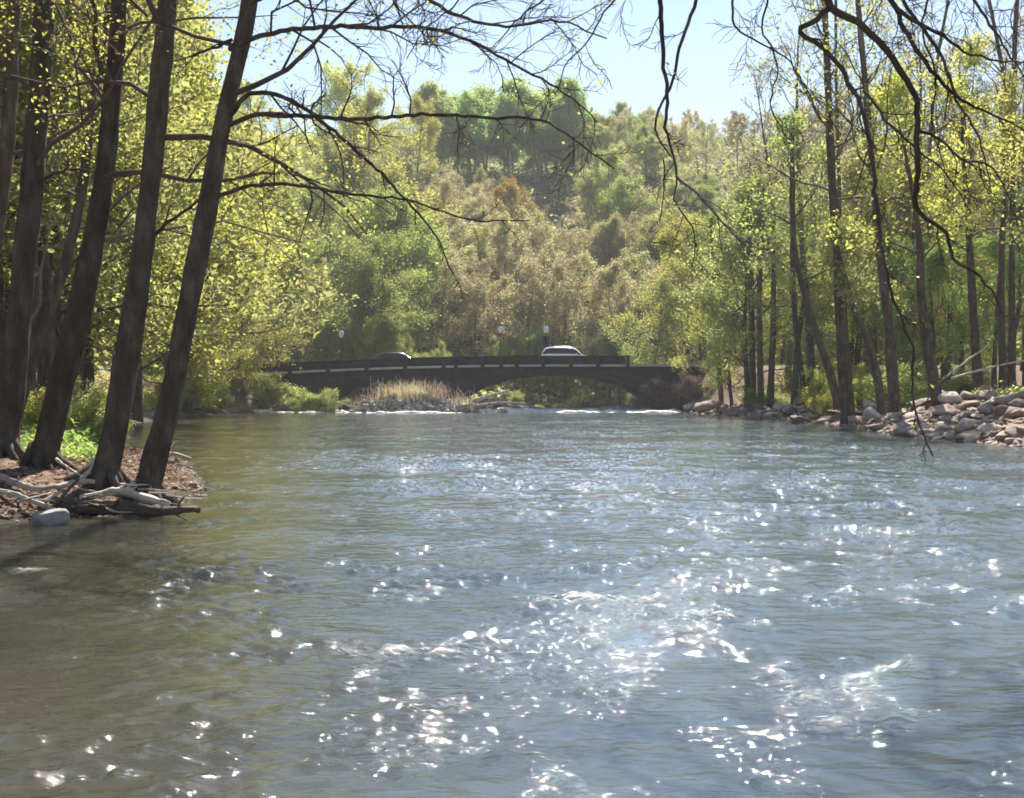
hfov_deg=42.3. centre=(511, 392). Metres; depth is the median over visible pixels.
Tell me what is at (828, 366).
bankside tree
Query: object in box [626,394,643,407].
shrub
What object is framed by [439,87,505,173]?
woodland tree
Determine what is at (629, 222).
budding tree
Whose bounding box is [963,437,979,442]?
boulder
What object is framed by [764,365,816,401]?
shrub
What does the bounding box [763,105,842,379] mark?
bare tree
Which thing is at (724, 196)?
budding tree
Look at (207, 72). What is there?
leafy tree
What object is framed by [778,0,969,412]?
bankside tree
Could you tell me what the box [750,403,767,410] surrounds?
boulder
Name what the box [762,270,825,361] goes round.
budding tree
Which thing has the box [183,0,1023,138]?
sky
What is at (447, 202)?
budding tree
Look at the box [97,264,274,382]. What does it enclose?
leafy tree
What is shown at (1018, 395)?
boulder
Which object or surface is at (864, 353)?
leafy tree
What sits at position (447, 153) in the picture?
woodland tree
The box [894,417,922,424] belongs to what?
boulder
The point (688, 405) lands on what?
boulder
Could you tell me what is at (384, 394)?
reed clump
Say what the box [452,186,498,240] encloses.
budding tree
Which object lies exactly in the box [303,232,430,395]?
leafy tree
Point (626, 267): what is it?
budding tree
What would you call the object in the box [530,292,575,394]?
budding tree
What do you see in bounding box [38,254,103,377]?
leafy tree
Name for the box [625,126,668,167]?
leafy tree
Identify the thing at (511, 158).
woodland tree
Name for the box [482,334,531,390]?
leafy tree
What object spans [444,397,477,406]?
reed clump
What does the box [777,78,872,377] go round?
bare tree
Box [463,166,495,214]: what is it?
budding tree
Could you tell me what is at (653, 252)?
leafy tree
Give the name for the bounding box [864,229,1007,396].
leafy tree
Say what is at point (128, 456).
leaf litter
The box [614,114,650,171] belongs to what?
leafy tree
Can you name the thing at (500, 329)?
street lamp
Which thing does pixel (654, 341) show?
leafy tree
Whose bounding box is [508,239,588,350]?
budding tree
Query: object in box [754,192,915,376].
leafy tree
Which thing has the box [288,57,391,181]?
leafy tree
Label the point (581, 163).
woodland tree
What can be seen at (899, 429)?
boulder
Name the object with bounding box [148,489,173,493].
driftwood stick
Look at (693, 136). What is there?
budding tree
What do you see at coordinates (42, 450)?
riverbank tree
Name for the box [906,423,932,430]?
boulder
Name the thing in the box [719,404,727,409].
boulder
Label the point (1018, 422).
boulder
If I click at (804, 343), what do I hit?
leafy tree
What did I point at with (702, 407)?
boulder
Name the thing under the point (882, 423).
gravel
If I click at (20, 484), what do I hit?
driftwood log
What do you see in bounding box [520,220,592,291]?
budding tree
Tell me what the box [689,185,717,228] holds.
budding tree
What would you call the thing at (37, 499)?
driftwood stick
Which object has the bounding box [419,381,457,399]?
reed clump
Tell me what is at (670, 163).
budding tree
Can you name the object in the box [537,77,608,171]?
woodland tree
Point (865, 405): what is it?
boulder
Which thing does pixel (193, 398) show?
shrub
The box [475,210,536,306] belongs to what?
budding tree
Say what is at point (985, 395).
boulder
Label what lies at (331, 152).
leafy tree
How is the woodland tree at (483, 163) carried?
on the ground at (242, 404)
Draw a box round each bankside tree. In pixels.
[671,207,766,402]
[690,237,748,400]
[707,172,790,399]
[710,166,797,397]
[716,102,876,410]
[725,0,975,424]
[742,184,834,407]
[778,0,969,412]
[796,0,862,217]
[798,211,905,414]
[816,63,1013,406]
[848,27,1023,390]
[874,0,985,396]
[911,56,1023,392]
[935,0,1023,391]
[946,0,1023,388]
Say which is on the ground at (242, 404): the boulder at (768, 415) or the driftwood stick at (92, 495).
the boulder at (768, 415)
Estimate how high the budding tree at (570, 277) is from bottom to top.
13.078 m
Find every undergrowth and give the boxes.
[21,415,95,444]
[94,129,1022,402]
[94,370,281,411]
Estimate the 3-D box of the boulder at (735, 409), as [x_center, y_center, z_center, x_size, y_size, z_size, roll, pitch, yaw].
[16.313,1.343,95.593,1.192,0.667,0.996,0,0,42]
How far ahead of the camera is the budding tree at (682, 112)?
306.83 m
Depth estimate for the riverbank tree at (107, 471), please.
19.88 m
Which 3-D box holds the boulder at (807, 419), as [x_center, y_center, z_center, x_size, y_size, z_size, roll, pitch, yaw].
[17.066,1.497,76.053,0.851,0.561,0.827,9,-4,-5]
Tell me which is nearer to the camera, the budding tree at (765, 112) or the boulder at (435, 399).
the boulder at (435, 399)
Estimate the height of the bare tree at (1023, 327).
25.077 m
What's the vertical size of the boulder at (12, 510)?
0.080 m
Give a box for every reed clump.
[366,382,405,398]
[375,378,437,398]
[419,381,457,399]
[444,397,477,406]
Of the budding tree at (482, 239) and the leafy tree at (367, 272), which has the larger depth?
the budding tree at (482, 239)
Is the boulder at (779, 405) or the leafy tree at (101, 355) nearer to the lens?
the leafy tree at (101, 355)
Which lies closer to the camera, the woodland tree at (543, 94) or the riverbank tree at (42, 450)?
the riverbank tree at (42, 450)
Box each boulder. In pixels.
[7,508,16,513]
[31,508,69,526]
[188,482,196,488]
[427,404,435,409]
[429,396,439,401]
[456,404,465,408]
[683,403,692,408]
[687,404,695,412]
[694,401,711,412]
[711,400,723,408]
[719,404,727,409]
[726,412,744,415]
[731,406,742,411]
[739,407,749,411]
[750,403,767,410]
[759,406,769,410]
[759,408,773,417]
[763,412,773,417]
[773,402,785,409]
[780,404,796,415]
[790,415,803,422]
[793,397,801,406]
[796,409,810,415]
[798,413,818,420]
[803,417,812,421]
[809,408,825,416]
[813,418,830,423]
[828,415,839,421]
[848,416,861,424]
[862,397,875,408]
[862,406,881,421]
[867,402,887,410]
[870,427,878,430]
[886,412,901,420]
[889,423,902,432]
[892,423,910,435]
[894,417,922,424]
[898,408,908,414]
[903,412,921,419]
[905,430,922,437]
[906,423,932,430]
[913,407,924,411]
[915,398,930,406]
[918,429,933,433]
[923,431,944,438]
[925,432,938,438]
[931,404,957,414]
[932,436,944,439]
[934,421,943,425]
[937,391,962,403]
[937,414,949,420]
[942,425,953,431]
[943,430,954,438]
[945,411,961,415]
[954,420,981,433]
[954,433,972,441]
[957,410,974,421]
[957,430,981,439]
[958,400,979,409]
[958,418,973,423]
[960,391,975,400]
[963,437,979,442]
[971,413,978,418]
[975,390,999,400]
[976,414,983,418]
[976,423,1001,432]
[977,403,992,414]
[978,385,994,390]
[986,399,999,404]
[993,405,1012,415]
[994,394,1013,403]
[995,431,1010,440]
[997,415,1004,421]
[1004,407,1019,418]
[1004,438,1015,442]
[1005,424,1023,437]
[1010,408,1021,418]
[1011,398,1023,406]
[1011,420,1021,423]
[1013,391,1023,398]
[1015,424,1023,433]
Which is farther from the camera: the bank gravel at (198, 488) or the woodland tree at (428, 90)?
the woodland tree at (428, 90)
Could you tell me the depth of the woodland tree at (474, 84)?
263.43 m
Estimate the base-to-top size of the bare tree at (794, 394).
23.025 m
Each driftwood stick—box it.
[17,492,51,503]
[34,497,56,500]
[65,485,96,491]
[78,502,108,506]
[82,493,104,498]
[106,507,132,512]
[120,478,147,485]
[138,485,171,490]
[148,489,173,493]
[166,493,201,498]
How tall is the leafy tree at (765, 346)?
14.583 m
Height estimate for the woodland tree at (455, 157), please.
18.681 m
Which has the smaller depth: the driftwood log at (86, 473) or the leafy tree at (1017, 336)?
the driftwood log at (86, 473)
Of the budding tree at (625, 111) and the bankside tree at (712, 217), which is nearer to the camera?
the bankside tree at (712, 217)
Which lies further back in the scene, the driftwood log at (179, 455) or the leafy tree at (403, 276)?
the leafy tree at (403, 276)
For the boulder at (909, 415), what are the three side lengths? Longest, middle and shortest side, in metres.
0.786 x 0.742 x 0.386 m
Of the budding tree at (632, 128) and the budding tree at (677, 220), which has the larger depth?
the budding tree at (632, 128)
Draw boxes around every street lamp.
[339,328,343,359]
[498,324,502,355]
[543,325,548,347]
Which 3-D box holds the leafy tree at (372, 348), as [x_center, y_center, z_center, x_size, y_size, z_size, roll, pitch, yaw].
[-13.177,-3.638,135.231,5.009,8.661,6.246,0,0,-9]
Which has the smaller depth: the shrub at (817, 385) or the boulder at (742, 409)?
the shrub at (817, 385)
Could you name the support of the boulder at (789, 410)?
on the ground at (242, 404)
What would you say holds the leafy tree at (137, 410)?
on the ground at (242, 404)
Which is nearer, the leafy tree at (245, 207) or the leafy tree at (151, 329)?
the leafy tree at (151, 329)
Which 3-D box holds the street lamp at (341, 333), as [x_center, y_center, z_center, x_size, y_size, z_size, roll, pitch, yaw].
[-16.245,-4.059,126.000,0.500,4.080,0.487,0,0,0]
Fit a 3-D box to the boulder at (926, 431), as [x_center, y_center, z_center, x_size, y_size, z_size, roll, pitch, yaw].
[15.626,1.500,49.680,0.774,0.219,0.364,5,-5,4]
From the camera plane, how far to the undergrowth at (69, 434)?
29.47 m
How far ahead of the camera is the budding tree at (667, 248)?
175.85 m
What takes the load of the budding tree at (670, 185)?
on the ground at (242, 404)
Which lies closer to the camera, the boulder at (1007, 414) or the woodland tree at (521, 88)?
the boulder at (1007, 414)
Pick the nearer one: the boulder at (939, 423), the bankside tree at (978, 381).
the boulder at (939, 423)
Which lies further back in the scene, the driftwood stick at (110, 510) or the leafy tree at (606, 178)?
the leafy tree at (606, 178)
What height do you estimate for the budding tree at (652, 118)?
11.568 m
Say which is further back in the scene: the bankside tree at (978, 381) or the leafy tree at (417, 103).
the leafy tree at (417, 103)
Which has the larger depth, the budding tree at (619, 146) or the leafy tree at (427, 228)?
the budding tree at (619, 146)
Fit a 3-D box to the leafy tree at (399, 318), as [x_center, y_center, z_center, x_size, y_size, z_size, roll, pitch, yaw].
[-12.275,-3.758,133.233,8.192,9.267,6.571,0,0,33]
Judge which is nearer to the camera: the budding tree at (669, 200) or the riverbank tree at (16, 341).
the riverbank tree at (16, 341)
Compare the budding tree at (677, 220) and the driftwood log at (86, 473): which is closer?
the driftwood log at (86, 473)
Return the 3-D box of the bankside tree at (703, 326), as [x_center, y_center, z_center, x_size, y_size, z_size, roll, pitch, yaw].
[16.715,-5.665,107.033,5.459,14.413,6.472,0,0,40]
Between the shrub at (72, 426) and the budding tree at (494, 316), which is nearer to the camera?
the shrub at (72, 426)
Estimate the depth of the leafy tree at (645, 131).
227.05 m
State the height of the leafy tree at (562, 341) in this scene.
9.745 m
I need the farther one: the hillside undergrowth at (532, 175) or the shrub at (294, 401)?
the hillside undergrowth at (532, 175)
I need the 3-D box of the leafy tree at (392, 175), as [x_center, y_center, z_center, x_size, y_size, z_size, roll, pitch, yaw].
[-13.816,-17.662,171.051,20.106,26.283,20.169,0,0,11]
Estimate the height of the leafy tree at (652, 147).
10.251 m
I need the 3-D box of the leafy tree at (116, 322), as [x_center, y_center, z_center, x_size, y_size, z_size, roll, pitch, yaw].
[-22.091,-10.714,50.095,17.022,24.642,16.969,0,0,-37]
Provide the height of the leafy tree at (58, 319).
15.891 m
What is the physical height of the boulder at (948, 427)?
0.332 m
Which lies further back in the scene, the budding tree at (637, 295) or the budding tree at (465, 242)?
the budding tree at (465, 242)
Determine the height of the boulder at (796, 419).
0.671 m
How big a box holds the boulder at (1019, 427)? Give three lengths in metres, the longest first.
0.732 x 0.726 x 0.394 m
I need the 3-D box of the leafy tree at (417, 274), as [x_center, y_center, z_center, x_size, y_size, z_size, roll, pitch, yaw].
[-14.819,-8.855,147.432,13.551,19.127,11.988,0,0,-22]
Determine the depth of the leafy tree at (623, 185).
194.81 m
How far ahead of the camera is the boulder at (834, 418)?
70.14 m
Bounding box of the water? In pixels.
[0,407,1023,797]
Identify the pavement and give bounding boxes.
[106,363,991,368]
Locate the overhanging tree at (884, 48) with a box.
[406,0,1023,466]
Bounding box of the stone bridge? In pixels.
[214,356,713,410]
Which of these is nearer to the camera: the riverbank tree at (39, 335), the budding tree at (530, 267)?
the riverbank tree at (39, 335)
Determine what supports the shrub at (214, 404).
on the ground at (242, 404)
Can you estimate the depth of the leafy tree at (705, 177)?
206.35 m
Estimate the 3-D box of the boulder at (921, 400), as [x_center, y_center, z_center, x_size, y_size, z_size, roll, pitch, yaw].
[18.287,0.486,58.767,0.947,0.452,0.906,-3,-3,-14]
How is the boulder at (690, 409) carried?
on the ground at (242, 404)
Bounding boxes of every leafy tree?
[0,0,212,394]
[0,1,290,376]
[0,5,241,430]
[0,57,138,293]
[1,0,309,401]
[2,2,176,356]
[2,224,123,368]
[3,39,260,338]
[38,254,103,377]
[53,0,235,402]
[55,15,333,377]
[57,212,184,331]
[63,76,312,421]
[94,182,281,384]
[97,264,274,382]
[112,73,365,376]
[142,294,257,410]
[211,268,310,383]
[215,149,278,252]
[217,75,299,188]
[223,192,337,362]
[235,133,329,307]
[240,124,295,217]
[242,136,309,223]
[261,221,376,360]
[272,173,353,341]
[286,179,443,386]
[286,182,434,342]
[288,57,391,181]
[290,136,372,236]
[298,93,403,189]
[298,203,360,320]
[301,340,340,361]
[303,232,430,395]
[305,133,380,230]
[311,76,434,209]
[321,229,419,391]
[325,209,424,353]
[325,321,377,395]
[327,227,443,392]
[329,154,461,315]
[331,185,473,356]
[349,314,403,394]
[356,214,465,338]
[357,309,430,392]
[360,314,400,389]
[376,91,443,191]
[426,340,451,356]
[471,261,527,333]
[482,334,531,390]
[488,175,549,256]
[511,328,558,401]
[537,330,598,405]
[569,340,614,402]
[571,147,644,223]
[575,178,623,237]
[581,113,632,168]
[587,339,637,404]
[589,173,661,232]
[595,275,704,363]
[607,208,738,363]
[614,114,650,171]
[620,122,666,186]
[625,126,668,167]
[626,213,679,272]
[636,204,701,281]
[638,135,691,188]
[640,238,737,363]
[641,278,742,363]
[645,170,717,212]
[669,278,779,406]
[672,186,835,407]
[680,245,791,390]
[682,182,721,235]
[688,170,724,215]
[704,235,776,360]
[712,221,830,365]
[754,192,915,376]
[762,217,914,365]
[765,287,836,355]
[773,142,962,373]
[802,246,954,379]
[803,325,877,365]
[824,155,1007,368]
[826,216,910,367]
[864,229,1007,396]
[894,226,1023,381]
[907,166,1023,381]
[915,235,1021,374]
[933,185,1023,366]
[962,253,1023,355]
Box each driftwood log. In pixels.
[0,473,94,491]
[0,489,55,509]
[26,493,58,500]
[30,475,82,511]
[41,490,61,503]
[55,458,81,475]
[74,498,162,515]
[79,486,170,506]
[81,452,96,478]
[139,494,200,517]
[169,442,191,459]
[376,377,382,402]
[472,385,508,401]
[474,398,525,407]
[826,404,863,415]
[910,388,938,410]
[941,342,992,380]
[950,360,1023,378]
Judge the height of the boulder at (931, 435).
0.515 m
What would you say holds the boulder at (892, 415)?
on the gravel at (882, 423)
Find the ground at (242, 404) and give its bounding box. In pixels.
[0,138,1023,523]
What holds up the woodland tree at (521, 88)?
on the ground at (242, 404)
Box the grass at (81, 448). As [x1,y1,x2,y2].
[20,423,126,461]
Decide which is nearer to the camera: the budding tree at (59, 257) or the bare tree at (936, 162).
the budding tree at (59, 257)
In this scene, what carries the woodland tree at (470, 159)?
on the ground at (242, 404)
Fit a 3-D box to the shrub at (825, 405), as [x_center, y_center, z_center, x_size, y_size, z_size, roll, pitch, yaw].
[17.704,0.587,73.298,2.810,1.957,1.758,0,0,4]
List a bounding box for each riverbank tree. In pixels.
[0,0,152,251]
[0,0,201,434]
[0,0,239,460]
[0,0,392,491]
[1,0,643,505]
[3,0,381,470]
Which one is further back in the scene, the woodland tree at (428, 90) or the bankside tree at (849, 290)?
the woodland tree at (428, 90)
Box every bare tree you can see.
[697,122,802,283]
[705,51,824,406]
[730,0,878,399]
[747,96,863,403]
[753,107,822,384]
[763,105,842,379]
[767,45,857,378]
[767,93,849,374]
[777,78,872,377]
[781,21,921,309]
[806,77,941,376]
[813,80,940,372]
[835,0,991,397]
[847,39,975,360]
[858,49,994,387]
[882,24,1023,375]
[911,20,1023,384]
[926,95,1008,364]
[936,8,1023,285]
[951,16,1023,384]
[966,111,1017,366]
[972,81,1023,370]
[984,74,1023,230]
[994,141,1023,386]
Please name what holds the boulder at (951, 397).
on the ground at (242, 404)
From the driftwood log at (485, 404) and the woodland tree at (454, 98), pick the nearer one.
the driftwood log at (485, 404)
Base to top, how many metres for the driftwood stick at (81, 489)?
0.106 m
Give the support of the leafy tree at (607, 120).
on the ground at (242, 404)
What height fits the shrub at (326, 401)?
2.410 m
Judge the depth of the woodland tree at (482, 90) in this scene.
246.28 m
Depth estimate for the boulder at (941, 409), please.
52.81 m
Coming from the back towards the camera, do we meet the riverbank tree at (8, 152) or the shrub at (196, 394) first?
the shrub at (196, 394)
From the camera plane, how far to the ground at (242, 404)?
154.30 m
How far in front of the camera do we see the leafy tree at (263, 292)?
69.64 m
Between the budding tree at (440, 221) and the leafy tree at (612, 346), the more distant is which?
the budding tree at (440, 221)
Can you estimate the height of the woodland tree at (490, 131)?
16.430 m
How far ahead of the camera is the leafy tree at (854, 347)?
147.28 m
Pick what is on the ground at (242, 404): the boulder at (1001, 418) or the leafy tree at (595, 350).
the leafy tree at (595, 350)
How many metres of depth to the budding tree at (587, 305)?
158.70 m
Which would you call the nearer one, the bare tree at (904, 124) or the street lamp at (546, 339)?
the bare tree at (904, 124)
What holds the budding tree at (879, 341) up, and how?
on the ground at (242, 404)
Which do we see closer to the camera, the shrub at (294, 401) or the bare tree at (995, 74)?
the bare tree at (995, 74)
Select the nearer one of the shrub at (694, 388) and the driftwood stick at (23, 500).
the driftwood stick at (23, 500)
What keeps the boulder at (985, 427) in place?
on the ground at (242, 404)
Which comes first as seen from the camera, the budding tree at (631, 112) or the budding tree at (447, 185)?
the budding tree at (447, 185)
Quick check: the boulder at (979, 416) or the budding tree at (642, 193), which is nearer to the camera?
the boulder at (979, 416)
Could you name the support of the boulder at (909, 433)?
on the ground at (242, 404)
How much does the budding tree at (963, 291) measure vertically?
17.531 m
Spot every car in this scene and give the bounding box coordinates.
[371,352,410,358]
[540,346,586,355]
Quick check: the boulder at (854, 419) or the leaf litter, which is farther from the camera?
the boulder at (854, 419)
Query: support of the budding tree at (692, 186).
on the ground at (242, 404)
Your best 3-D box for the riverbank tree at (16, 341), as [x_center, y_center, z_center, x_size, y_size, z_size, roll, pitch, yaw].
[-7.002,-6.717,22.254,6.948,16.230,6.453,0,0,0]
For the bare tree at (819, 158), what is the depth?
109.43 m
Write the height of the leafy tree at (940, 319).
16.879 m
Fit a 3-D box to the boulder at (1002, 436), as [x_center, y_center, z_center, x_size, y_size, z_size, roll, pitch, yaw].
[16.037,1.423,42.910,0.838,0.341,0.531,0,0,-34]
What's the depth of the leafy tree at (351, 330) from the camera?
134.61 m
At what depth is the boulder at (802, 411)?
77.45 m
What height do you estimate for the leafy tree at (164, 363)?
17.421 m
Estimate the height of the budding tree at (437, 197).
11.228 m
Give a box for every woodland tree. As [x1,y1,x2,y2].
[385,76,465,175]
[413,147,454,173]
[417,88,459,170]
[417,93,466,172]
[421,86,464,174]
[432,136,470,170]
[433,89,485,170]
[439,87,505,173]
[442,83,502,169]
[450,95,514,174]
[457,80,484,173]
[459,149,490,173]
[462,148,503,174]
[470,84,513,175]
[482,74,551,174]
[482,126,525,171]
[488,89,531,176]
[489,126,523,171]
[495,86,576,168]
[513,102,562,175]
[514,93,572,173]
[518,152,561,173]
[524,150,545,169]
[526,96,586,176]
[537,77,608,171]
[539,70,605,175]
[540,81,592,171]
[549,126,580,174]
[554,147,586,163]
[559,148,594,174]
[607,99,635,121]
[637,105,660,123]
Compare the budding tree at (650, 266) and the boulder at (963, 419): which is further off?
the budding tree at (650, 266)
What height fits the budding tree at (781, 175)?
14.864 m
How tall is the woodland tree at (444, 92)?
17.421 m
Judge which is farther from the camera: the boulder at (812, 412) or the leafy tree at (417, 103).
the leafy tree at (417, 103)
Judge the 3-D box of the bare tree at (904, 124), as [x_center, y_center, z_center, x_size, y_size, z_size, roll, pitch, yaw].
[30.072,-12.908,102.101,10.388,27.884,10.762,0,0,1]
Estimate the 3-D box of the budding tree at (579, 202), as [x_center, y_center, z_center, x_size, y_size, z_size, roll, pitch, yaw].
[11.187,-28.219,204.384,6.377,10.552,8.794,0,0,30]
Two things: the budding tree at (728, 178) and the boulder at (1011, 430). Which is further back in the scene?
the budding tree at (728, 178)
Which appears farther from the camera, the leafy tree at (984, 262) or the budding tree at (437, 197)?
the budding tree at (437, 197)
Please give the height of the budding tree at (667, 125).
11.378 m
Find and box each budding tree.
[0,0,347,412]
[3,11,181,288]
[38,234,72,300]
[366,163,392,189]
[374,156,400,178]
[394,246,485,356]
[397,161,425,199]
[403,176,421,226]
[409,170,436,217]
[415,192,445,236]
[419,206,449,239]
[420,224,464,332]
[421,187,453,219]
[425,172,458,234]
[426,164,464,210]
[428,240,517,356]
[431,197,457,230]
[431,254,508,355]
[438,232,496,349]
[440,207,462,236]
[444,212,503,318]
[449,199,467,212]
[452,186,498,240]
[454,207,477,231]
[456,218,510,333]
[457,222,523,344]
[462,179,501,226]
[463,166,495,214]
[466,205,496,263]
[471,246,577,393]
[473,273,524,353]
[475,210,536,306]
[487,279,522,351]
[494,280,542,355]
[499,205,571,269]
[499,251,533,323]
[504,243,527,281]
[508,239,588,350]
[508,269,531,319]
[514,250,616,400]
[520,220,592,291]
[526,290,587,344]
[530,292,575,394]
[532,265,590,339]
[551,232,574,275]
[558,249,612,338]
[561,287,603,345]
[564,175,604,235]
[564,235,596,274]
[569,221,620,290]
[573,256,647,401]
[576,122,599,168]
[576,275,639,389]
[582,112,609,167]
[583,123,620,167]
[587,223,638,293]
[589,213,634,309]
[590,209,650,294]
[595,114,638,166]
[596,269,652,354]
[597,247,653,363]
[599,140,634,186]
[603,162,649,215]
[606,213,688,316]
[607,241,646,331]
[609,198,644,243]
[611,181,657,227]
[613,266,692,363]
[616,284,691,363]
[618,105,633,123]
[618,212,643,250]
[620,107,633,125]
[622,118,645,169]
[624,256,691,352]
[624,269,709,363]
[628,121,669,179]
[634,119,667,177]
[636,196,697,256]
[642,117,702,178]
[644,107,661,129]
[646,115,667,173]
[647,149,687,200]
[647,175,688,214]
[648,225,688,264]
[654,206,703,307]
[659,115,679,163]
[665,119,697,177]
[674,174,697,215]
[678,191,701,217]
[680,110,696,132]
[684,106,720,174]
[689,116,723,169]
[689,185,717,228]
[705,123,722,141]
[716,171,754,210]
[717,110,760,165]
[718,116,728,140]
[719,210,736,232]
[725,147,767,195]
[730,154,762,200]
[737,263,832,363]
[746,118,760,139]
[756,110,771,135]
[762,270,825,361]
[767,160,796,202]
[767,173,810,251]
[844,110,860,135]
[867,274,895,365]
[936,228,1007,348]
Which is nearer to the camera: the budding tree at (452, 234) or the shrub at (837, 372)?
the shrub at (837, 372)
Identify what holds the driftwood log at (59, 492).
on the driftwood log at (57, 503)
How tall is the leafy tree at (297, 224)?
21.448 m
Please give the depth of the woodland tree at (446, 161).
267.60 m
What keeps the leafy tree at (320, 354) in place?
on the ground at (242, 404)
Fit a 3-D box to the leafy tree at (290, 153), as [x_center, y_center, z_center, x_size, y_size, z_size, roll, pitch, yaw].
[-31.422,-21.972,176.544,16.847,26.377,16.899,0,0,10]
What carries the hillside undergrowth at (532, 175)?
on the ground at (242, 404)
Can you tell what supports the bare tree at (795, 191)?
on the ground at (242, 404)
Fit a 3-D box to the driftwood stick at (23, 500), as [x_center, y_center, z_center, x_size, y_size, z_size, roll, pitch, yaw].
[-6.507,1.442,17.930,0.459,0.156,0.258,0,0,0]
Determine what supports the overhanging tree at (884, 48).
on the ground at (242, 404)
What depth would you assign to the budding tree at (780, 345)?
140.09 m
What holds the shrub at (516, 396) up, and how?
on the ground at (242, 404)
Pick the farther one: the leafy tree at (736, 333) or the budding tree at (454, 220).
the budding tree at (454, 220)
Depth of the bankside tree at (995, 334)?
75.90 m
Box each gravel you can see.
[0,448,205,521]
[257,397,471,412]
[689,392,1023,446]
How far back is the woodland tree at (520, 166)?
267.40 m
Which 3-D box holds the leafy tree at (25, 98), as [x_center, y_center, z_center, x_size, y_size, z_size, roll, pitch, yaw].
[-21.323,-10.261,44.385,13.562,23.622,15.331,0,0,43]
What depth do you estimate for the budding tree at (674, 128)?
223.17 m
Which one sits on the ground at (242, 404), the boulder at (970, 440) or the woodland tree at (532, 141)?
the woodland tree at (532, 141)
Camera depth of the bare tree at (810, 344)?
88.89 m
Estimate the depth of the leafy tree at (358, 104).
216.53 m
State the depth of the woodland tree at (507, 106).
238.24 m
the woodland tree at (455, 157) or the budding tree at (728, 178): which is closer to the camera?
the budding tree at (728, 178)
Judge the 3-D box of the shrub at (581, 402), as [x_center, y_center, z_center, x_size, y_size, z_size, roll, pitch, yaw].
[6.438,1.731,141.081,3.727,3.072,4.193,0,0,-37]
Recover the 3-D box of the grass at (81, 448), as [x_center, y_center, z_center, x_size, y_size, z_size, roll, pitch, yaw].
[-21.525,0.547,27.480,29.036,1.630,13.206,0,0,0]
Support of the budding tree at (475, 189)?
on the ground at (242, 404)
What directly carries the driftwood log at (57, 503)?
on the ground at (242, 404)
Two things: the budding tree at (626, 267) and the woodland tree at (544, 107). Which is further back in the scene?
the woodland tree at (544, 107)
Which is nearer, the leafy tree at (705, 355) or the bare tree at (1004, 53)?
the bare tree at (1004, 53)
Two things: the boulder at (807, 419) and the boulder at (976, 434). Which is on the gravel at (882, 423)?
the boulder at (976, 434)
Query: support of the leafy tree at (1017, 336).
on the ground at (242, 404)
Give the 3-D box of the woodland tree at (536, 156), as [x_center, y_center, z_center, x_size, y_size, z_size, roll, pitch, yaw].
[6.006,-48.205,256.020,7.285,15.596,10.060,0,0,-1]
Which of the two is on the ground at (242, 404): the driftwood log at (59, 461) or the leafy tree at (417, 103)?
the leafy tree at (417, 103)
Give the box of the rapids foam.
[253,405,680,412]
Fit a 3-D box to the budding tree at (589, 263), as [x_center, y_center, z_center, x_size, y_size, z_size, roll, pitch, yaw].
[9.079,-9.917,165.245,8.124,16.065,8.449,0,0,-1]
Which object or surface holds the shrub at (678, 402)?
on the ground at (242, 404)
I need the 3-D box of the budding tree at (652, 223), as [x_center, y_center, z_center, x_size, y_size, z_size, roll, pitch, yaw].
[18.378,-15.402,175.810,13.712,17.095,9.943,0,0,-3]
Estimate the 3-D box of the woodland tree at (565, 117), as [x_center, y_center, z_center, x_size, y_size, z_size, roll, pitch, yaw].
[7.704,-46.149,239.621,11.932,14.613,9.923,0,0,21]
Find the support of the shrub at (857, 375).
on the ground at (242, 404)
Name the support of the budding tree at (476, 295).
on the ground at (242, 404)
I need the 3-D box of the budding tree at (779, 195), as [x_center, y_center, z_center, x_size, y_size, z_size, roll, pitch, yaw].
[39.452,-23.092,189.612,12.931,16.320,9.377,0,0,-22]
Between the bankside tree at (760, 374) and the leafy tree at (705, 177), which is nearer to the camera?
the bankside tree at (760, 374)
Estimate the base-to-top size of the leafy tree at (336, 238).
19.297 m
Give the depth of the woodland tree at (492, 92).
252.23 m
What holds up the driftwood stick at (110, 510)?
on the driftwood log at (94, 508)
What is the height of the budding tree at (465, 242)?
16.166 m
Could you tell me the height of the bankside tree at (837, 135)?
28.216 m
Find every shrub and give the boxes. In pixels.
[22,384,75,428]
[26,379,87,431]
[36,375,89,397]
[65,395,140,433]
[71,378,135,439]
[151,371,224,395]
[154,366,219,412]
[163,373,221,411]
[181,381,208,410]
[202,381,218,410]
[208,355,283,396]
[209,382,233,411]
[250,372,293,409]
[279,385,321,411]
[303,388,349,411]
[506,389,524,405]
[552,401,567,407]
[559,394,592,407]
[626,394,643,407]
[628,383,677,409]
[649,376,692,409]
[676,370,713,401]
[740,387,772,410]
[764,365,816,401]
[792,365,860,409]
[806,386,856,417]
[808,361,862,391]
[815,359,873,405]
[852,361,958,407]
[852,362,884,396]
[908,375,927,393]
[943,366,997,394]
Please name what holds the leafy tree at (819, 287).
on the ground at (242, 404)
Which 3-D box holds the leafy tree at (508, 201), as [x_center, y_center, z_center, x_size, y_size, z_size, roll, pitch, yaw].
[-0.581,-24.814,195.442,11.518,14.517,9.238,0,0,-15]
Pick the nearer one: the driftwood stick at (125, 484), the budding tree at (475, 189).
the driftwood stick at (125, 484)
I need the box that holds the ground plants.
[735,380,1023,407]
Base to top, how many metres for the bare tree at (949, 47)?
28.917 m
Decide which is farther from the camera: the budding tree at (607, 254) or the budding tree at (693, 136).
the budding tree at (693, 136)
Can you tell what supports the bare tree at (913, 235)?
on the ground at (242, 404)
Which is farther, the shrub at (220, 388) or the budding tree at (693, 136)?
the budding tree at (693, 136)
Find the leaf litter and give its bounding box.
[0,436,192,515]
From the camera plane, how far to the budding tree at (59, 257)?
48.87 m
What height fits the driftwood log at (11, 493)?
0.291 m

